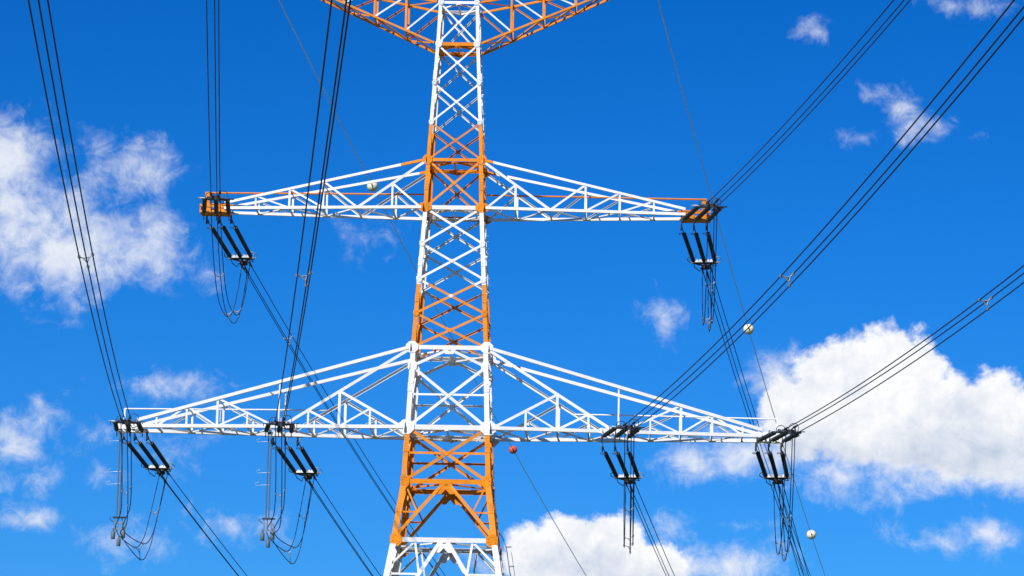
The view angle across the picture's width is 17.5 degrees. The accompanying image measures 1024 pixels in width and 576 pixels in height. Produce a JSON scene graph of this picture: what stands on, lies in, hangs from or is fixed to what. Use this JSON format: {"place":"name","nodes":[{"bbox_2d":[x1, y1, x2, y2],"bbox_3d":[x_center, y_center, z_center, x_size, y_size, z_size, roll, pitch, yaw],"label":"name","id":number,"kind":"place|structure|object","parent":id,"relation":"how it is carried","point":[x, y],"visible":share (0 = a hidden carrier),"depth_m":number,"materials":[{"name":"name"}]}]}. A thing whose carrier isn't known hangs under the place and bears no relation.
{"place":"outdoors","nodes":[
{"label":"outdoors","id":0,"kind":"place"},
{"bbox_2d":[0,0,1023,575],"label":"sky","id":1,"kind":"structure","parent":0,"point":[922,473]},
{"label":"ground","id":2,"kind":"structure","parent":0,"visible":0},
{"bbox_2d":[117,0,783,575],"bbox_3d":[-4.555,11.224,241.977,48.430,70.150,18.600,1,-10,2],"label":"transmission tower","id":3,"kind":"structure","parent":2,"relation":"on","point":[411,430],"depth_m":243.74,"materials":[{"name":"white metal"}]},
{"bbox_2d":[107,431,125,545],"bbox_3d":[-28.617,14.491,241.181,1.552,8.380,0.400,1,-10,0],"label":"jumper support","id":4,"kind":"object","parent":3,"relation":"hanging from","point":[118,542],"visible":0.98,"depth_m":240.91,"materials":[{"name":"grey metal"}]},
{"bbox_2d":[109,413,145,436],"bbox_3d":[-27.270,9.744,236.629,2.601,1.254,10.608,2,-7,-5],"label":"insulator set","id":5,"kind":"object","parent":3,"relation":"attached to","point":[122,421],"visible":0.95,"depth_m":234.04,"materials":[{"name":"metal"}]},
{"bbox_2d":[28,0,120,417],"bbox_3d":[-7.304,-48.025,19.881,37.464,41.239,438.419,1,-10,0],"label":"conductor wire","id":6,"kind":"object","parent":5,"relation":"attached to","point":[64,186],"visible":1,"depth_m":142.04,"materials":[{"name":"black metal"}]},
{"bbox_2d":[77,253,93,268],"bbox_3d":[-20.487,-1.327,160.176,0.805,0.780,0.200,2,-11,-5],"label":"bundle spacer","id":7,"kind":"object","parent":6,"relation":"attached to","point":[83,258],"visible":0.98,"depth_m":160.17,"materials":[{"name":"metal"}]},
{"bbox_2d":[38,0,126,424],"bbox_3d":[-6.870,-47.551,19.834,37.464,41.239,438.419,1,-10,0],"label":"conductor wire","id":8,"kind":"object","parent":5,"relation":"attached to","point":[73,189],"visible":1,"depth_m":140.23,"materials":[{"name":"black metal"}]},
{"bbox_2d":[47,0,129,415],"bbox_3d":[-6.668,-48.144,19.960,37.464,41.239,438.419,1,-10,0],"label":"conductor wire","id":9,"kind":"object","parent":5,"relation":"attached to","point":[80,186],"visible":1,"depth_m":142.41,"materials":[{"name":"black metal"}]},
{"bbox_2d":[120,431,164,559],"bbox_3d":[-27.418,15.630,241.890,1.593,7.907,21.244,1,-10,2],"label":"jumper wire","id":10,"kind":"object","parent":5,"relation":"hanging from","point":[127,502],"visible":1,"depth_m":235.46,"materials":[{"name":"grey metal"}]},
{"bbox_2d":[123,432,174,483],"bbox_3d":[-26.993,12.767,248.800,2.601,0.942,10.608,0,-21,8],"label":"insulator set","id":11,"kind":"object","parent":3,"relation":"attached to","point":[160,470],"visible":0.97,"depth_m":248.97,"materials":[{"name":"ceramic"}]},
{"bbox_2d":[115,422,158,547],"bbox_3d":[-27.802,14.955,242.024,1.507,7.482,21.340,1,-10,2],"label":"jumper wire","id":12,"kind":"object","parent":11,"relation":"hanging from","point":[121,497],"visible":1,"depth_m":238.33,"materials":[{"name":"black metal"}]},
{"bbox_2d":[122,421,167,543],"bbox_3d":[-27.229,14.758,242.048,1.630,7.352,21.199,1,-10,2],"label":"jumper wire","id":13,"kind":"object","parent":11,"relation":"hanging from","point":[131,493],"visible":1,"depth_m":238.23,"materials":[{"name":"black metal"}]},
{"bbox_2d":[167,484,237,575],"bbox_3d":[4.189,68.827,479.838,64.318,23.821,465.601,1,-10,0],"label":"conductor wire","id":14,"kind":"object","parent":11,"relation":"attached to","point":[199,526],"visible":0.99,"depth_m":265.70,"materials":[{"name":"black metal"}]},
{"bbox_2d":[168,484,238,575],"bbox_3d":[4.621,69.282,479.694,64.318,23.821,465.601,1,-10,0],"label":"conductor wire","id":15,"kind":"object","parent":11,"relation":"attached to","point":[202,529],"visible":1,"depth_m":265.39,"materials":[{"name":"black metal"}]},
{"bbox_2d":[170,476,246,575],"bbox_3d":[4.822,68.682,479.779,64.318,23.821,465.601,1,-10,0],"label":"conductor wire","id":16,"kind":"object","parent":11,"relation":"attached to","point":[207,525],"visible":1,"depth_m":266.24,"materials":[{"name":"black metal"}]},
{"bbox_2d":[198,190,233,220],"bbox_3d":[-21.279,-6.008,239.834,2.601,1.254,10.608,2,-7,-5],"label":"insulator set","id":17,"kind":"object","parent":3,"relation":"attached to","point":[216,200],"visible":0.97,"depth_m":237.77,"materials":[{"name":"metal"}]},
{"bbox_2d":[206,0,210,191],"bbox_3d":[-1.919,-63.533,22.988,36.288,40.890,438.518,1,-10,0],"label":"conductor wire","id":18,"kind":"object","parent":17,"relation":"attached to","point":[208,91],"visible":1,"depth_m":196.67,"materials":[{"name":"black metal"}]},
{"bbox_2d":[214,0,216,196],"bbox_3d":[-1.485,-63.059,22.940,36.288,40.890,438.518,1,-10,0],"label":"conductor wire","id":19,"kind":"object","parent":17,"relation":"attached to","point":[215,92],"visible":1,"depth_m":194.37,"materials":[{"name":"black metal"}]},
{"bbox_2d":[218,0,220,190],"bbox_3d":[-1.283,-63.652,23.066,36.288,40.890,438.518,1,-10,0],"label":"conductor wire","id":20,"kind":"object","parent":17,"relation":"attached to","point":[219,84],"visible":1,"depth_m":192.93,"materials":[{"name":"black metal"}]},
{"bbox_2d":[216,204,246,323],"bbox_3d":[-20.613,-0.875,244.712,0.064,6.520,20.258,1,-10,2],"label":"jumper wire","id":21,"kind":"object","parent":17,"relation":"hanging from","point":[220,273],"visible":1,"depth_m":238.75,"materials":[{"name":"black metal"}]},
{"bbox_2d":[206,215,256,275],"bbox_3d":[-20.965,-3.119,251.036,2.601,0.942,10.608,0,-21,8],"label":"insulator set","id":22,"kind":"object","parent":3,"relation":"attached to","point":[243,260],"visible":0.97,"depth_m":251.32,"materials":[{"name":"dark glazed porcelain"},{"name":"galvanised steel"},{"name":"bright aluminium"}]},
{"bbox_2d":[210,198,241,316],"bbox_3d":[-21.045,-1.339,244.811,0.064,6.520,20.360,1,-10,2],"label":"jumper wire","id":23,"kind":"object","parent":22,"relation":"hanging from","point":[214,267],"visible":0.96,"depth_m":238.86,"materials":[{"name":"black metal"}]},
{"bbox_2d":[220,200,249,315],"bbox_3d":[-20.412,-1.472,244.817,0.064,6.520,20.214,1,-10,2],"label":"jumper wire","id":24,"kind":"object","parent":22,"relation":"hanging from","point":[223,266],"visible":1,"depth_m":239.00,"materials":[{"name":"black metal"}]},
{"bbox_2d":[244,270,437,574],"bbox_3d":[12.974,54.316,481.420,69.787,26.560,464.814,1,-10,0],"label":"conductor wire","id":25,"kind":"object","parent":22,"relation":"attached to","point":[325,405],"visible":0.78,"depth_m":283.93,"materials":[{"name":"black metal"}]},
{"bbox_2d":[250,276,438,574],"bbox_3d":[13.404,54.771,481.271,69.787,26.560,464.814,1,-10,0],"label":"conductor wire","id":26,"kind":"object","parent":22,"relation":"attached to","point":[327,406],"visible":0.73,"depth_m":282.71,"materials":[{"name":"black metal"}]},
{"bbox_2d":[252,268,445,575],"bbox_3d":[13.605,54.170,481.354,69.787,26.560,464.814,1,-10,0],"label":"conductor wire","id":27,"kind":"object","parent":22,"relation":"attached to","point":[333,404],"visible":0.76,"depth_m":283.89,"materials":[{"name":"black metal"}]},
{"bbox_2d":[256,432,274,547],"bbox_3d":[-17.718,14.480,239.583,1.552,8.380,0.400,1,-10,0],"label":"jumper support","id":28,"kind":"object","parent":3,"relation":"hanging from","point":[262,535],"visible":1,"depth_m":239.30,"materials":[{"name":"grey metal"}]},
{"bbox_2d":[262,415,298,437],"bbox_3d":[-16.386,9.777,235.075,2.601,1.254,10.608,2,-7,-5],"label":"insulator set","id":29,"kind":"object","parent":3,"relation":"attached to","point":[291,425],"visible":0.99,"depth_m":232.44,"materials":[{"name":"metal"}]},
{"bbox_2d":[272,431,310,563],"bbox_3d":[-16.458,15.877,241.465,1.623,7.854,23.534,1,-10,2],"label":"jumper wire","id":30,"kind":"object","parent":29,"relation":"hanging from","point":[281,503],"visible":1,"depth_m":234.42,"materials":[{"name":"grey metal"}]},
{"bbox_2d":[275,0,332,419],"bbox_3d":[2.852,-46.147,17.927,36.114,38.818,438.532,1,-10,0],"label":"conductor wire","id":31,"kind":"object","parent":29,"relation":"attached to","point":[308,187],"visible":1,"depth_m":137.42,"materials":[{"name":"black metal"}]},
{"bbox_2d":[281,0,346,426],"bbox_3d":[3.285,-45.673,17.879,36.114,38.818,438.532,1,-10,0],"label":"conductor wire","id":32,"kind":"object","parent":29,"relation":"attached to","point":[344,14],"visible":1,"depth_m":135.16,"materials":[{"name":"black metal"}]},
{"bbox_2d":[295,271,311,286],"bbox_3d":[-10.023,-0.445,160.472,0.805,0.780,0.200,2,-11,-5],"label":"bundle spacer","id":33,"kind":"object","parent":32,"relation":"attached to","point":[298,275],"visible":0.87,"depth_m":160.45,"materials":[{"name":"metal"}]},
{"bbox_2d":[285,0,350,417],"bbox_3d":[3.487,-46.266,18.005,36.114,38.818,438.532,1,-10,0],"label":"conductor wire","id":34,"kind":"object","parent":29,"relation":"attached to","point":[323,184],"visible":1,"depth_m":137.54,"materials":[{"name":"black metal"}]},
{"bbox_2d":[272,437,321,487],"bbox_3d":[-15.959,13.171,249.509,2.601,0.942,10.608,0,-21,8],"label":"insulator set","id":35,"kind":"object","parent":3,"relation":"attached to","point":[308,474],"visible":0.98,"depth_m":249.66,"materials":[{"name":"ceramic"}]},
{"bbox_2d":[267,424,305,550],"bbox_3d":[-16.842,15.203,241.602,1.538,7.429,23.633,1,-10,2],"label":"jumper wire","id":36,"kind":"object","parent":35,"relation":"hanging from","point":[275,498],"visible":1,"depth_m":236.79,"materials":[{"name":"black metal"}]},
{"bbox_2d":[274,422,313,547],"bbox_3d":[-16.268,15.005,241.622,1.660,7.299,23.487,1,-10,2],"label":"jumper wire","id":37,"kind":"object","parent":35,"relation":"hanging from","point":[284,496],"visible":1,"depth_m":237.62,"materials":[{"name":"black metal"}]},
{"bbox_2d":[308,482,371,575],"bbox_3d":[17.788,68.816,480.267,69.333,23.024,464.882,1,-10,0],"label":"conductor wire","id":38,"kind":"object","parent":35,"relation":"attached to","point":[339,529],"visible":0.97,"depth_m":266.39,"materials":[{"name":"black metal"}]},
{"bbox_2d":[313,488,372,575],"bbox_3d":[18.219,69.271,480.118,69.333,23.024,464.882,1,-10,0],"label":"conductor wire","id":39,"kind":"object","parent":35,"relation":"attached to","point":[342,531],"visible":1,"depth_m":265.26,"materials":[{"name":"black metal"}]},
{"bbox_2d":[317,481,380,575],"bbox_3d":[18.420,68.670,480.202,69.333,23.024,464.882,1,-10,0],"label":"conductor wire","id":40,"kind":"object","parent":35,"relation":"attached to","point":[348,528],"visible":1,"depth_m":266.45,"materials":[{"name":"black metal"}]},
{"bbox_2d":[278,0,585,574],"bbox_3d":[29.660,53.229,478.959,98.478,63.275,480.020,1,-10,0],"label":"ground wire","id":41,"kind":"object","parent":3,"relation":"attached to","point":[411,260],"visible":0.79,"depth_m":287.45,"materials":[{"name":"metal"}]},
{"bbox_2d":[367,183,377,191],"bbox_3d":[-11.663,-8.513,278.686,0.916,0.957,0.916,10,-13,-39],"label":"marker ball","id":42,"kind":"object","parent":41,"relation":"hanging from","point":[372,187],"visible":0.81,"depth_m":278.35,"materials":[{"name":"beige plastic"}]},
{"bbox_2d":[509,446,516,453],"bbox_3d":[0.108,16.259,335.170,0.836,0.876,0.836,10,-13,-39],"label":"marker ball","id":43,"kind":"object","parent":41,"relation":"hanging from","point":[513,450],"visible":1,"depth_m":334.87,"materials":[{"name":"red plastic"}]},
{"bbox_2d":[600,443,644,492],"bbox_3d":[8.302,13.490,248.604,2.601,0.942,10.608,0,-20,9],"label":"insulator set","id":44,"kind":"object","parent":3,"relation":"attached to","point":[621,462],"visible":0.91,"depth_m":248.87,"materials":[{"name":"ceramic"}]},
{"bbox_2d":[623,428,625,547],"bbox_3d":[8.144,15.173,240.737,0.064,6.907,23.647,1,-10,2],"label":"jumper wire","id":45,"kind":"object","parent":44,"relation":"hanging from","point":[624,490],"visible":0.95,"depth_m":232.88,"materials":[{"name":"grey metal"}]},
{"bbox_2d":[627,487,665,574],"bbox_3d":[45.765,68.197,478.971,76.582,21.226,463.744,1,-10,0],"label":"conductor wire","id":46,"kind":"object","parent":44,"relation":"attached to","point":[647,534],"visible":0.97,"depth_m":266.31,"materials":[{"name":"black metal"}]},
{"bbox_2d":[634,495,668,575],"bbox_3d":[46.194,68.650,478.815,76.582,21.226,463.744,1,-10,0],"label":"conductor wire","id":47,"kind":"object","parent":44,"relation":"attached to","point":[651,535],"visible":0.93,"depth_m":264.70,"materials":[{"name":"black metal"}]},
{"bbox_2d":[636,486,674,575],"bbox_3d":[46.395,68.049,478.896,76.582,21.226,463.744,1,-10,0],"label":"conductor wire","id":48,"kind":"object","parent":44,"relation":"attached to","point":[654,529],"visible":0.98,"depth_m":264.90,"materials":[{"name":"black metal"}]},
{"bbox_2d":[601,419,644,442],"bbox_3d":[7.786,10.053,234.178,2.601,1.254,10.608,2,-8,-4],"label":"insulator set","id":49,"kind":"object","parent":3,"relation":"attached to","point":[630,428],"visible":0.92,"depth_m":231.98,"materials":[{"name":"metal"}]},
{"bbox_2d":[630,435,631,553],"bbox_3d":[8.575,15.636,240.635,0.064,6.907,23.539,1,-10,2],"label":"jumper wire","id":50,"kind":"object","parent":49,"relation":"hanging from","point":[630,497],"visible":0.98,"depth_m":232.75,"materials":[{"name":"grey metal"}]},
{"bbox_2d":[632,426,634,545],"bbox_3d":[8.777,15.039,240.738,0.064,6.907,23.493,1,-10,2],"label":"jumper wire","id":51,"kind":"object","parent":49,"relation":"hanging from","point":[633,493],"visible":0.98,"depth_m":232.75,"materials":[{"name":"black metal"}]},
{"bbox_2d":[626,0,1014,422],"bbox_3d":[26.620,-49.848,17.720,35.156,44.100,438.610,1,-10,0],"label":"conductor wire","id":52,"kind":"object","parent":49,"relation":"attached to","point":[965,60],"visible":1,"depth_m":144.69,"materials":[{"name":"black metal"}]},
{"bbox_2d":[633,16,1023,429],"bbox_3d":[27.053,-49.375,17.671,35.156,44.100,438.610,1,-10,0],"label":"conductor wire","id":53,"kind":"object","parent":49,"relation":"attached to","point":[969,82],"visible":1,"depth_m":144.38,"materials":[{"name":"black metal"}]},
{"bbox_2d":[779,272,794,287],"bbox_3d":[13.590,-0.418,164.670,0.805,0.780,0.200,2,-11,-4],"label":"bundle spacer","id":54,"kind":"object","parent":53,"relation":"attached to","point":[780,276],"visible":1,"depth_m":164.65,"materials":[{"name":"metal"}]},
{"bbox_2d":[635,6,1023,421],"bbox_3d":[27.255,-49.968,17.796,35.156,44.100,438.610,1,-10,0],"label":"conductor wire","id":55,"kind":"object","parent":49,"relation":"attached to","point":[971,70],"visible":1,"depth_m":145.62,"materials":[{"name":"black metal"}]},
{"bbox_2d":[679,225,720,278],"bbox_3d":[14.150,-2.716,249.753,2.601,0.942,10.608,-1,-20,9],"label":"insulator set","id":56,"kind":"object","parent":3,"relation":"attached to","point":[701,262],"visible":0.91,"depth_m":250.04,"materials":[{"name":"ceramic"}]},
{"bbox_2d":[702,210,707,325],"bbox_3d":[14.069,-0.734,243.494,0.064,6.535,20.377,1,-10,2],"label":"jumper wire","id":57,"kind":"object","parent":56,"relation":"hanging from","point":[706,276],"visible":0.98,"depth_m":238.09,"materials":[{"name":"black metal"}]},
{"bbox_2d":[703,274,802,572],"bbox_3d":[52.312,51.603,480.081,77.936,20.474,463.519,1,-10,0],"label":"conductor wire","id":58,"kind":"object","parent":56,"relation":"attached to","point":[745,409],"visible":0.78,"depth_m":282.78,"materials":[{"name":"black metal"}]},
{"bbox_2d":[709,279,805,574],"bbox_3d":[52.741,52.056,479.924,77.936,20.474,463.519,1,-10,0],"label":"conductor wire","id":59,"kind":"object","parent":56,"relation":"attached to","point":[749,411],"visible":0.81,"depth_m":282.32,"materials":[{"name":"black metal"}]},
{"bbox_2d":[713,276,810,575],"bbox_3d":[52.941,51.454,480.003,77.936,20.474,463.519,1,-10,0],"label":"conductor wire","id":60,"kind":"object","parent":56,"relation":"attached to","point":[749,397],"visible":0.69,"depth_m":279.57,"materials":[{"name":"black metal"}]},
{"bbox_2d":[681,198,726,226],"bbox_3d":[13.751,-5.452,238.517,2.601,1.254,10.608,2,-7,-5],"label":"insulator set","id":61,"kind":"object","parent":3,"relation":"attached to","point":[708,206],"visible":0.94,"depth_m":236.78,"materials":[{"name":"metal"}]},
{"bbox_2d":[708,212,714,331],"bbox_3d":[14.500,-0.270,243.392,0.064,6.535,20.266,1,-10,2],"label":"jumper wire","id":62,"kind":"object","parent":61,"relation":"hanging from","point":[712,281],"visible":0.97,"depth_m":236.97,"materials":[{"name":"black metal"}]},
{"bbox_2d":[710,208,716,323],"bbox_3d":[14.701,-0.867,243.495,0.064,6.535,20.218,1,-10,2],"label":"jumper wire","id":63,"kind":"object","parent":61,"relation":"hanging from","point":[715,271],"visible":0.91,"depth_m":237.57,"materials":[{"name":"black metal"}]},
{"bbox_2d":[710,0,893,199],"bbox_3d":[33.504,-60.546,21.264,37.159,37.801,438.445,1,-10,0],"label":"conductor wire","id":64,"kind":"object","parent":61,"relation":"attached to","point":[809,96],"visible":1,"depth_m":193.00,"materials":[{"name":"black metal"}]},
{"bbox_2d":[719,0,903,198],"bbox_3d":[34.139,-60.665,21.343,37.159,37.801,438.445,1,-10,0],"label":"conductor wire","id":65,"kind":"object","parent":61,"relation":"attached to","point":[817,97],"visible":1,"depth_m":194.25,"materials":[{"name":"black metal"}]},
{"bbox_2d":[716,0,910,206],"bbox_3d":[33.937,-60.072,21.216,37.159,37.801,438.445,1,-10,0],"label":"conductor wire","id":66,"kind":"object","parent":61,"relation":"attached to","point":[820,101],"visible":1,"depth_m":191.74,"materials":[{"name":"black metal"}]},
{"bbox_2d":[658,0,824,574],"bbox_3d":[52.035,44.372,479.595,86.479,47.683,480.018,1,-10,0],"label":"ground wire","id":67,"kind":"object","parent":3,"relation":"attached to","point":[727,254],"visible":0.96,"depth_m":294.46,"materials":[{"name":"metal"}]},
{"bbox_2d":[743,324,753,334],"bbox_3d":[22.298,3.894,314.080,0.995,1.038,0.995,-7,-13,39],"label":"marker ball","id":68,"kind":"object","parent":67,"relation":"hanging from","point":[750,330],"visible":0.86,"depth_m":313.74,"materials":[{"name":"beige plastic"}]},
{"bbox_2d":[807,530,815,538],"bbox_3d":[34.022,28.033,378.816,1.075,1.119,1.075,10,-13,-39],"label":"marker ball","id":69,"kind":"object","parent":67,"relation":"hanging from","point":[812,535],"visible":1,"depth_m":378.43,"materials":[{"name":"beige plastic"}]},
{"bbox_2d":[752,442,792,492],"bbox_3d":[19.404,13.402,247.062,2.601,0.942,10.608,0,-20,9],"label":"insulator set","id":70,"kind":"object","parent":3,"relation":"attached to","point":[775,478],"visible":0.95,"depth_m":247.34,"materials":[{"name":"ceramic"}]},
{"bbox_2d":[773,432,785,554],"bbox_3d":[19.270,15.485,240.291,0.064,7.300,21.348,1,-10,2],"label":"jumper wire","id":71,"kind":"object","parent":70,"relation":"hanging from","point":[783,501],"visible":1,"depth_m":234.17,"materials":[{"name":"grey metal"}]},
{"bbox_2d":[775,488,800,575],"bbox_3d":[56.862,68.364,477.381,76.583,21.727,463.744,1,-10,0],"label":"conductor wire","id":72,"kind":"object","parent":70,"relation":"attached to","point":[787,532],"visible":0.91,"depth_m":265.30,"materials":[{"name":"black metal"}]},
{"bbox_2d":[782,430,795,552],"bbox_3d":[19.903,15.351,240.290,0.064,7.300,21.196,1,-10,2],"label":"jumper wire","id":73,"kind":"object","parent":70,"relation":"hanging from","point":[792,500],"visible":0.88,"depth_m":234.36,"materials":[{"name":"grey metal"}]},
{"bbox_2d":[780,493,803,575],"bbox_3d":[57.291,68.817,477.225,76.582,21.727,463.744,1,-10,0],"label":"conductor wire","id":74,"kind":"object","parent":70,"relation":"attached to","point":[793,538],"visible":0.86,"depth_m":264.29,"materials":[{"name":"black metal"}]},
{"bbox_2d":[783,485,808,575],"bbox_3d":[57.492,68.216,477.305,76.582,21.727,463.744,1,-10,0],"label":"conductor wire","id":75,"kind":"object","parent":70,"relation":"attached to","point":[796,532],"visible":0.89,"depth_m":264.52,"materials":[{"name":"black metal"}]},
{"bbox_2d":[756,423,804,446],"bbox_3d":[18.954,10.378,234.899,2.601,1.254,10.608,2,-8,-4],"label":"insulator set","id":76,"kind":"object","parent":3,"relation":"attached to","point":[791,431],"visible":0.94,"depth_m":233.28,"materials":[{"name":"metal"}]},
{"bbox_2d":[779,439,792,560],"bbox_3d":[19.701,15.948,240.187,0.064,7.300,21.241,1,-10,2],"label":"jumper wire","id":77,"kind":"object","parent":76,"relation":"hanging from","point":[789,507],"visible":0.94,"depth_m":233.89,"materials":[{"name":"grey metal"}]},
{"bbox_2d":[788,265,1023,427],"bbox_3d":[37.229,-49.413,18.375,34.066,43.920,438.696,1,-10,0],"label":"conductor wire","id":78,"kind":"object","parent":76,"relation":"attached to","point":[913,347],"visible":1,"depth_m":186.15,"materials":[{"name":"black metal"}]},
{"bbox_2d":[977,296,992,310],"bbox_3d":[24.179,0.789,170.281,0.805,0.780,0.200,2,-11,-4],"label":"bundle spacer","id":79,"kind":"object","parent":78,"relation":"attached to","point":[978,300],"visible":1,"depth_m":170.26,"materials":[{"name":"metal"}]},
{"bbox_2d":[794,282,1023,434],"bbox_3d":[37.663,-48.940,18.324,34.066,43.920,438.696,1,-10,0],"label":"conductor wire","id":80,"kind":"object","parent":76,"relation":"attached to","point":[917,358],"visible":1,"depth_m":186.94,"materials":[{"name":"black metal"}]},
{"bbox_2d":[797,273,1023,425],"bbox_3d":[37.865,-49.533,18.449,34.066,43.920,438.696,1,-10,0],"label":"conductor wire","id":81,"kind":"object","parent":76,"relation":"attached to","point":[916,351],"visible":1,"depth_m":188.91,"materials":[{"name":"black metal"}]}
]}

